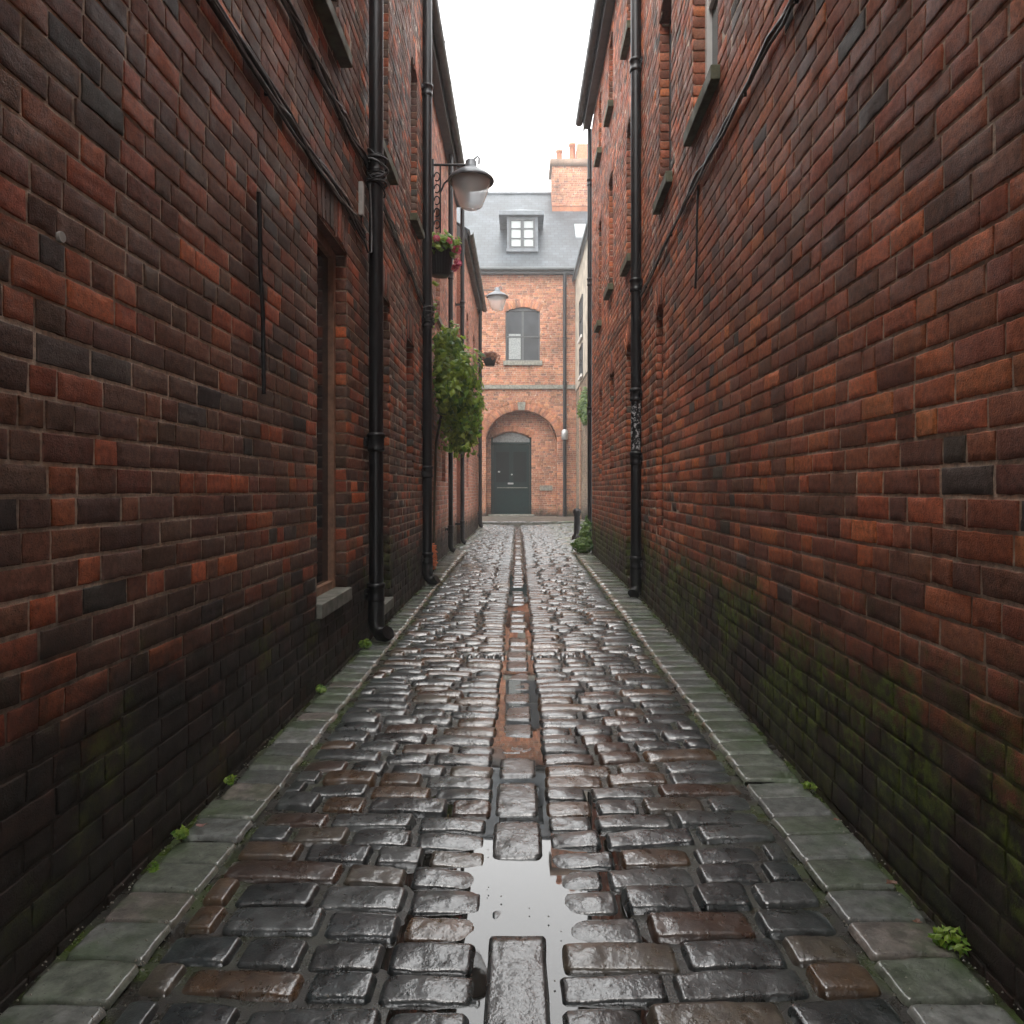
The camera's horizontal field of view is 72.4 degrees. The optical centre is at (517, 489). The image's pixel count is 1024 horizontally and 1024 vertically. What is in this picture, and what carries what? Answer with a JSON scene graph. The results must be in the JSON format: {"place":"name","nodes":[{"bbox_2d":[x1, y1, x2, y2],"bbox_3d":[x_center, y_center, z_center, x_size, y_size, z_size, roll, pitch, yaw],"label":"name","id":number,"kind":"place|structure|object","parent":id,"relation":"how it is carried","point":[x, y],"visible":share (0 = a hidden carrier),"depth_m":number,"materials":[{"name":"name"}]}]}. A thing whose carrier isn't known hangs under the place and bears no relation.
{"place":"outdoors","nodes":[
{"label":"outdoors","id":0,"kind":"place"},
{"bbox_2d":[7,522,1023,1023],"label":"cobbled road","id":1,"kind":"structure","parent":0,"point":[740,970],"depth_m":2.03,"materials":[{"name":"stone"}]},
{"bbox_2d":[223,774,236,786],"bbox_3d":[-1.025,1.035,2.498,0.056,0.043,0.038,0,0,29],"label":"weed","id":2,"kind":"object","parent":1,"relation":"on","point":[230,779],"visible":0.98,"depth_m":2.49,"materials":[{"name":"green plant"}]},
{"bbox_2d":[0,544,1017,1023],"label":"kerb","id":3,"kind":"structure","parent":1,"relation":"on","point":[924,974],"depth_m":1.93,"materials":[{"name":"stone"}]},
{"bbox_2d":[147,861,159,872],"bbox_3d":[-1.001,1.042,1.927,0.038,0.029,0.040,0,0,15],"label":"weed","id":4,"kind":"object","parent":3,"relation":"on","point":[154,867],"visible":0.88,"depth_m":1.92,"materials":[{"name":"green plant"}]},
{"bbox_2d":[170,825,188,841],"bbox_3d":[-1.013,1.033,2.102,0.067,0.046,0.039,0,0,36],"label":"weed","id":5,"kind":"object","parent":3,"relation":"on","point":[182,833],"visible":1,"depth_m":2.09,"materials":[{"name":"green plant"}]},
{"bbox_2d":[315,684,326,692],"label":"weed","id":6,"kind":"object","parent":3,"relation":"on","point":[320,689],"visible":1,"depth_m":3.60,"materials":[{"name":"green plant"}]},
{"bbox_2d":[358,638,371,648],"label":"weed","id":7,"kind":"object","parent":3,"relation":"on","point":[366,643],"visible":0.92,"depth_m":4.59,"materials":[{"name":"green plant"}]},
{"bbox_2d":[570,515,592,552],"bbox_3d":[1.081,0.735,11.777,0.436,0.677,0.700,0,0,0],"label":"wild shrub","id":8,"kind":"object","parent":3,"relation":"on","point":[582,543],"visible":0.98,"depth_m":11.65,"materials":[{"name":"green plant"}]},
{"bbox_2d":[801,781,816,790],"bbox_3d":[1.021,1.037,2.453,0.039,0.038,0.055,0,0,-29],"label":"weed","id":9,"kind":"object","parent":3,"relation":"on","point":[809,786],"visible":1,"depth_m":2.45,"materials":[{"name":"green plant"}]},
{"bbox_2d":[886,879,896,883],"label":"fallen leaf","id":10,"kind":"object","parent":3,"relation":"on","point":[891,882],"visible":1,"depth_m":1.83,"materials":[{"name":"brown plant"}]},
{"bbox_2d":[927,925,971,958],"bbox_3d":[0.989,1.031,1.599,0.056,0.060,0.090,0,0,-43],"label":"weed","id":11,"kind":"object","parent":3,"relation":"on","point":[949,937],"visible":1,"depth_m":1.60,"materials":[{"name":"green plant"}]},
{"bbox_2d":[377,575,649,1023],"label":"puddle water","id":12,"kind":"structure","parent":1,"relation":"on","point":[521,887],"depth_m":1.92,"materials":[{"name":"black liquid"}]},
{"bbox_2d":[572,508,580,539],"bbox_3d":[1.240,0.715,14.700,0.220,0.670,0.220,0,0,0],"label":"bollard","id":13,"kind":"object","parent":1,"relation":"on","point":[576,514],"visible":0.86,"depth_m":14.64,"materials":[{"name":"black metal"}]},
{"bbox_2d":[438,0,593,191],"label":"sky","id":14,"kind":"structure","parent":0,"point":[516,67],"materials":[{"name":"white"}]},
{"bbox_2d":[511,526,524,574],"bbox_3d":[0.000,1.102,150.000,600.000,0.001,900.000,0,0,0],"label":"ground","id":15,"kind":"structure","parent":0,"point":[514,550],"depth_m":11.87,"materials":[{"name":"grey stone"}]},
{"bbox_2d":[0,0,424,1012],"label":"brick building","id":16,"kind":"structure","parent":15,"relation":"on","point":[184,548],"depth_m":2.14,"materials":[{"name":"red brick"}]},
{"bbox_2d":[55,231,65,242],"bbox_3d":[-1.048,-0.580,1.605,0.009,0.024,0.025,0,0,0],"label":"wall plug","id":17,"kind":"object","parent":16,"relation":"attached to","point":[60,236],"depth_m":1.60,"materials":[{"name":"plastic"}]},
{"bbox_2d":[257,192,265,393],"bbox_3d":[-1.034,-0.790,2.825,0.021,0.801,0.068,0,0,0],"label":"loose cable","id":18,"kind":"object","parent":16,"relation":"attached to","point":[262,301],"visible":1,"depth_m":2.82,"materials":[{"name":"black rubber"}]},
{"bbox_2d":[206,0,365,241],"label":"cable bundle","id":19,"kind":"object","parent":16,"relation":"attached to","point":[268,86],"visible":1,"depth_m":3.02,"materials":[{"name":"black rubber"}]},
{"bbox_2d":[280,0,369,165],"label":"cable bundle","id":20,"kind":"object","parent":16,"relation":"attached to","point":[302,35],"visible":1,"depth_m":3.68,"materials":[{"name":"black rubber"}]},
{"bbox_2d":[312,0,351,67],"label":"window","id":21,"kind":"structure","parent":16,"relation":"in","point":[326,12],"depth_m":3.83,"materials":[{"name":"stone"}]},
{"bbox_2d":[316,228,351,618],"bbox_3d":[-1.100,-0.397,3.980,0.160,2.145,0.660,0,0,0],"label":"window","id":22,"kind":"structure","parent":16,"relation":"in","point":[330,597],"depth_m":4.20,"materials":[{"name":"brown glass"}]},
{"bbox_2d":[358,181,363,223],"bbox_3d":[-1.035,-1.880,4.625,0.030,0.300,0.050,0,0,0],"label":"junction box","id":23,"kind":"object","parent":16,"relation":"attached to","point":[361,199],"visible":0.97,"depth_m":4.60,"materials":[{"name":"plastic"}]},
{"bbox_2d":[364,183,372,252],"bbox_3d":[-1.018,-1.853,4.760,0.023,0.495,0.134,0,0,11],"label":"loose cable","id":24,"kind":"object","parent":16,"relation":"attached to","point":[371,221],"visible":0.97,"depth_m":4.80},
{"bbox_2d":[364,0,394,641],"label":"downpipe","id":25,"kind":"object","parent":16,"relation":"attached to","point":[374,589],"visible":0.91,"depth_m":4.82,"materials":[{"name":"black metal"}]},
{"bbox_2d":[366,148,388,197],"bbox_3d":[-0.972,-2.203,4.860,0.148,0.321,0.177,0,0,0],"label":"cable knot","id":26,"kind":"object","parent":25,"relation":"attached to","point":[376,178],"visible":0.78,"depth_m":4.81,"materials":[{"name":"black rubber"}]},
{"bbox_2d":[384,597,393,614],"bbox_3d":[-1.090,0.918,5.420,0.140,0.084,0.660,0,0,0],"label":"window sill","id":27,"kind":"structure","parent":16,"relation":"in","point":[389,601],"depth_m":5.56,"materials":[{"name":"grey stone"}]},
{"bbox_2d":[383,138,398,184],"bbox_3d":[-1.095,-3.405,5.400,0.230,1.810,0.700,0,0,0],"label":"window sill","id":28,"kind":"structure","parent":16,"relation":"in","point":[393,178],"depth_m":5.49,"materials":[{"name":"stone"}]},
{"bbox_2d":[383,200,423,305],"bbox_3d":[-1.028,-2.119,6.300,0.039,0.220,2.703,0,0,0],"label":"cable bundle","id":29,"kind":"object","parent":16,"relation":"attached to","point":[395,234],"visible":0.84,"depth_m":6.16,"materials":[{"name":"black rubber"}]},
{"bbox_2d":[410,213,424,238],"bbox_3d":[-1.095,-3.470,7.085,0.230,1.680,0.530,0,0,0],"label":"window sill","id":30,"kind":"structure","parent":16,"relation":"in","point":[414,218],"depth_m":6.99,"materials":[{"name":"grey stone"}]},
{"bbox_2d":[422,0,439,584],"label":"downpipe","id":31,"kind":"object","parent":16,"relation":"attached to","point":[427,466],"visible":0.98,"depth_m":7.67,"materials":[{"name":"black metal"}]},
{"bbox_2d":[423,305,435,324],"bbox_3d":[-0.978,-1.899,7.720,0.136,0.251,0.185,0,0,0],"label":"cable knot","id":32,"kind":"object","parent":31,"relation":"attached to","point":[433,321],"visible":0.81,"depth_m":7.66,"materials":[{"name":"black rubber"}]},
{"bbox_2d":[411,0,464,560],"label":"brick building","id":33,"kind":"structure","parent":15,"relation":"on","point":[446,140],"depth_m":10.70,"materials":[{"name":"red brick"}]},
{"bbox_2d":[435,290,442,329],"bbox_3d":[-1.240,-3.345,10.500,0.180,1.730,0.700,0,0,0],"label":"window","id":34,"kind":"structure","parent":33,"relation":"in","point":[439,322],"depth_m":10.46,"materials":[{"name":"stone"}]},
{"bbox_2d":[432,229,461,278],"bbox_3d":[-0.923,-2.752,8.152,0.554,0.520,0.517,0,0,0],"label":"hanging planter","id":35,"kind":"object","parent":33,"relation":"attached to","point":[446,248],"visible":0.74,"depth_m":8.04,"materials":[{"name":"black paint"}]},
{"bbox_2d":[445,154,455,552],"bbox_3d":[-1.111,-2.301,11.600,0.178,6.698,0.168,0,0,0],"label":"downpipe","id":36,"kind":"object","parent":33,"relation":"attached to","point":[452,549],"visible":0.52,"depth_m":11.56,"materials":[{"name":"black metal"}]},
{"bbox_2d":[432,280,487,544],"bbox_3d":[-0.826,-0.893,10.016,0.782,3.887,2.842,0,0,0],"label":"ivy","id":37,"kind":"object","parent":33,"relation":"attached to","point":[458,405],"visible":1,"depth_m":9.47,"materials":[{"name":"green plant"}]},
{"bbox_2d":[455,208,466,543],"bbox_3d":[-1.086,-2.301,13.400,0.228,6.698,0.168,0,0,0],"label":"downpipe","id":38,"kind":"object","parent":33,"relation":"attached to","point":[461,304],"visible":0.69,"depth_m":13.36,"materials":[{"name":"black metal"}]},
{"bbox_2d":[432,156,493,232],"bbox_3d":[-0.701,-3.463,8.315,0.870,0.961,0.551,0,0,24],"label":"wall lamp","id":39,"kind":"object","parent":33,"relation":"attached to","point":[470,182],"visible":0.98,"depth_m":8.14,"materials":[{"name":"metal"}]},
{"bbox_2d":[457,222,486,543],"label":"brick building","id":40,"kind":"structure","parent":15,"relation":"on","point":[474,298],"depth_m":15.91,"materials":[{"name":"red brick"}]},
{"bbox_2d":[477,307,482,527],"bbox_3d":[-1.033,-1.996,19.300,0.173,6.107,0.210,0,0,0],"label":"downpipe","id":41,"kind":"object","parent":40,"relation":"attached to","point":[479,512],"visible":0.87,"depth_m":19.25,"materials":[{"name":"black metal"}]},
{"bbox_2d":[477,350,500,366],"bbox_3d":[-0.800,-3.641,19.299,0.641,0.444,0.557,0,0,0],"label":"hanging planter","id":42,"kind":"object","parent":40,"relation":"attached to","point":[489,359],"visible":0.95,"depth_m":19.17,"materials":[{"name":"black paint"}]},
{"bbox_2d":[477,286,507,310],"bbox_3d":[-0.665,-5.211,19.053,0.846,0.675,0.610,0,0,27],"label":"wall lamp","id":43,"kind":"object","parent":40,"relation":"attached to","point":[496,297],"visible":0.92,"depth_m":18.84,"materials":[{"name":"glass"}]},
{"bbox_2d":[483,527,550,1023],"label":"gutter channel","id":44,"kind":"object","parent":15,"relation":"on","point":[517,990],"visible":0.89,"depth_m":2.11,"materials":[{"name":"stone"}]},
{"bbox_2d":[457,142,586,515],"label":"brick house","id":45,"kind":"structure","parent":15,"relation":"on","point":[528,244],"depth_m":25.67,"materials":[{"name":"orange brick"}]},
{"bbox_2d":[493,445,528,513],"bbox_3d":[-0.249,-0.367,25.824,1.343,2.595,0.113,0,0,0],"label":"door","id":46,"kind":"structure","parent":45,"relation":"in","point":[510,462],"depth_m":25.84,"materials":[{"name":"green paint"}]},
{"bbox_2d":[503,308,541,364],"bbox_3d":[0.172,-5.556,25.320,1.407,2.107,0.220,0,0,0],"label":"window","id":47,"kind":"structure","parent":45,"relation":"in","point":[522,324],"depth_m":25.40,"materials":[{"name":"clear glass"}]},
{"bbox_2d":[561,274,567,516],"bbox_3d":[1.681,-3.414,25.190,0.240,8.971,0.234,0,0,0],"label":"downpipe","id":48,"kind":"object","parent":45,"relation":"attached to","point":[564,434],"visible":0.95,"depth_m":25.13,"materials":[{"name":"grey metal"}]},
{"bbox_2d":[482,521,573,525],"bbox_3d":[0.750,1.032,21.385,11.500,0.135,0.130,0,0,0],"label":"curb","id":49,"kind":"object","parent":15,"relation":"on","point":[518,523],"visible":0.21,"depth_m":21.32,"materials":[{"name":"grey stone"}]},
{"bbox_2d":[575,0,1023,1021],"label":"brick building","id":50,"kind":"structure","parent":15,"relation":"on","point":[833,470],"depth_m":2.23,"materials":[{"name":"red brick"}]},
{"bbox_2d":[587,129,591,550],"bbox_3d":[1.246,-2.551,11.950,0.143,7.198,0.099,0,0,0],"label":"downpipe","id":51,"kind":"object","parent":50,"relation":"attached to","point":[589,324],"visible":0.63,"depth_m":11.92,"materials":[{"name":"black metal"}]},
{"bbox_2d":[594,320,601,332],"bbox_3d":[1.245,-2.462,10.550,0.160,0.084,0.480,0,0,1],"label":"window","id":52,"kind":"structure","parent":50,"relation":"in","point":[598,324],"depth_m":10.38,"materials":[{"name":"stone"}]},
{"bbox_2d":[594,147,601,166],"bbox_3d":[1.245,-5.012,10.550,0.160,0.084,0.480,0,0,1],"label":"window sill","id":53,"kind":"structure","parent":50,"relation":"in","point":[599,149],"depth_m":10.46,"materials":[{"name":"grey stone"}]},
{"bbox_2d":[603,283,612,300],"bbox_3d":[1.233,-2.612,9.235,0.160,0.084,0.530,0,0,1],"label":"window sill","id":54,"kind":"structure","parent":50,"relation":"in","point":[609,288],"depth_m":9.11,"materials":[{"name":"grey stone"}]},
{"bbox_2d":[603,100,613,126],"bbox_3d":[1.233,-4.962,9.235,0.160,0.084,0.530,0,0,1],"label":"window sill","id":55,"kind":"structure","parent":50,"relation":"in","point":[609,107],"depth_m":9.15,"materials":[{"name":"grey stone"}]},
{"bbox_2d":[593,312,630,367],"bbox_3d":[1.208,-1.909,9.225,0.019,0.187,4.552,0,0,1],"label":"cable bundle","id":56,"kind":"object","parent":50,"relation":"attached to","point":[612,337],"visible":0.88,"depth_m":8.84,"materials":[{"name":"black rubber"}]},
{"bbox_2d":[620,253,630,276],"bbox_3d":[1.218,-2.432,7.575,0.160,0.084,0.550,0,0,1],"label":"window sill","id":57,"kind":"structure","parent":50,"relation":"in","point":[626,265],"depth_m":7.52,"materials":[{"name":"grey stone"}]},
{"bbox_2d":[620,20,630,59],"bbox_3d":[1.218,-4.862,7.575,0.160,0.084,0.550,0,0,1],"label":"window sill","id":58,"kind":"structure","parent":50,"relation":"in","point":[627,33],"depth_m":7.54,"materials":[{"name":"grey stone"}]},
{"bbox_2d":[628,0,642,597],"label":"downpipe","id":59,"kind":"object","parent":50,"relation":"attached to","point":[636,285],"visible":0.97,"depth_m":6.80,"materials":[{"name":"black metal"}]},
{"bbox_2d":[652,14,672,214],"bbox_3d":[1.203,-3.100,5.513,0.190,1.620,0.630,0,0,2],"label":"window","id":60,"kind":"structure","parent":50,"relation":"in","point":[667,180],"depth_m":5.73,"materials":[{"name":"stone"}]},
{"bbox_2d":[694,185,698,288],"bbox_3d":[1.107,-1.565,4.335,0.023,0.631,0.044,0,0,0],"label":"loose cable","id":61,"kind":"object","parent":50,"relation":"attached to","point":[696,257],"visible":1,"depth_m":4.32,"materials":[{"name":"black rubber"}]},
{"bbox_2d":[683,0,720,146],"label":"window","id":62,"kind":"structure","parent":50,"relation":"in","point":[712,69],"depth_m":4.34,"materials":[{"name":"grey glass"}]},
{"bbox_2d":[640,0,798,297],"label":"cable bundle","id":63,"kind":"object","parent":50,"relation":"attached to","point":[774,32],"visible":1,"depth_m":3.51,"materials":[{"name":"black rubber"}]},
{"bbox_2d":[482,521,583,522],"bbox_3d":[1.163,0.976,21.379,12.330,0.057,0.165,0,0,0],"label":"pavement edge","id":64,"kind":"object","parent":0,"point":[530,522],"visible":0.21,"depth_m":21.32,"materials":[{"name":"stone"}]},
{"bbox_2d":[482,516,584,520],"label":"pavement","id":65,"kind":"structure","parent":0,"point":[525,518],"depth_m":23.46,"materials":[{"name":"grey stone"}]},
{"bbox_2d":[572,222,586,520],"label":"rendered house","id":66,"kind":"structure","parent":65,"relation":"on","point":[579,277],"depth_m":22.78,"materials":[{"name":"beige paint"}]},
{"bbox_2d":[579,387,581,518],"bbox_3d":[2.030,-1.150,22.800,0.100,4.400,0.095,0,0,0],"label":"rusty pipe","id":67,"kind":"object","parent":66,"relation":"attached to","point":[580,429],"visible":0.85,"depth_m":22.77,"materials":[{"name":"metal"}]},
{"bbox_2d":[578,294,582,343],"bbox_3d":[2.040,-5.555,22.800,0.100,1.390,1.100,0,0,0],"label":"window","id":68,"kind":"structure","parent":66,"relation":"in","point":[581,299],"depth_m":22.75,"materials":[{"name":"clear glass"}]},
{"bbox_2d":[578,342,582,381],"bbox_3d":[2.040,-4.155,22.800,0.100,1.090,1.100,0,0,0],"label":"window","id":69,"kind":"structure","parent":66,"relation":"in","point":[581,346],"depth_m":22.75,"materials":[{"name":"clear glass"}]},
{"bbox_2d":[577,387,586,425],"bbox_3d":[1.985,-2.465,20.891,0.400,1.130,1.906,0,0,0],"label":"wall creeper","id":70,"kind":"object","parent":66,"relation":"attached to","point":[582,409],"depth_m":20.47,"materials":[{"name":"green plant"}]}
]}

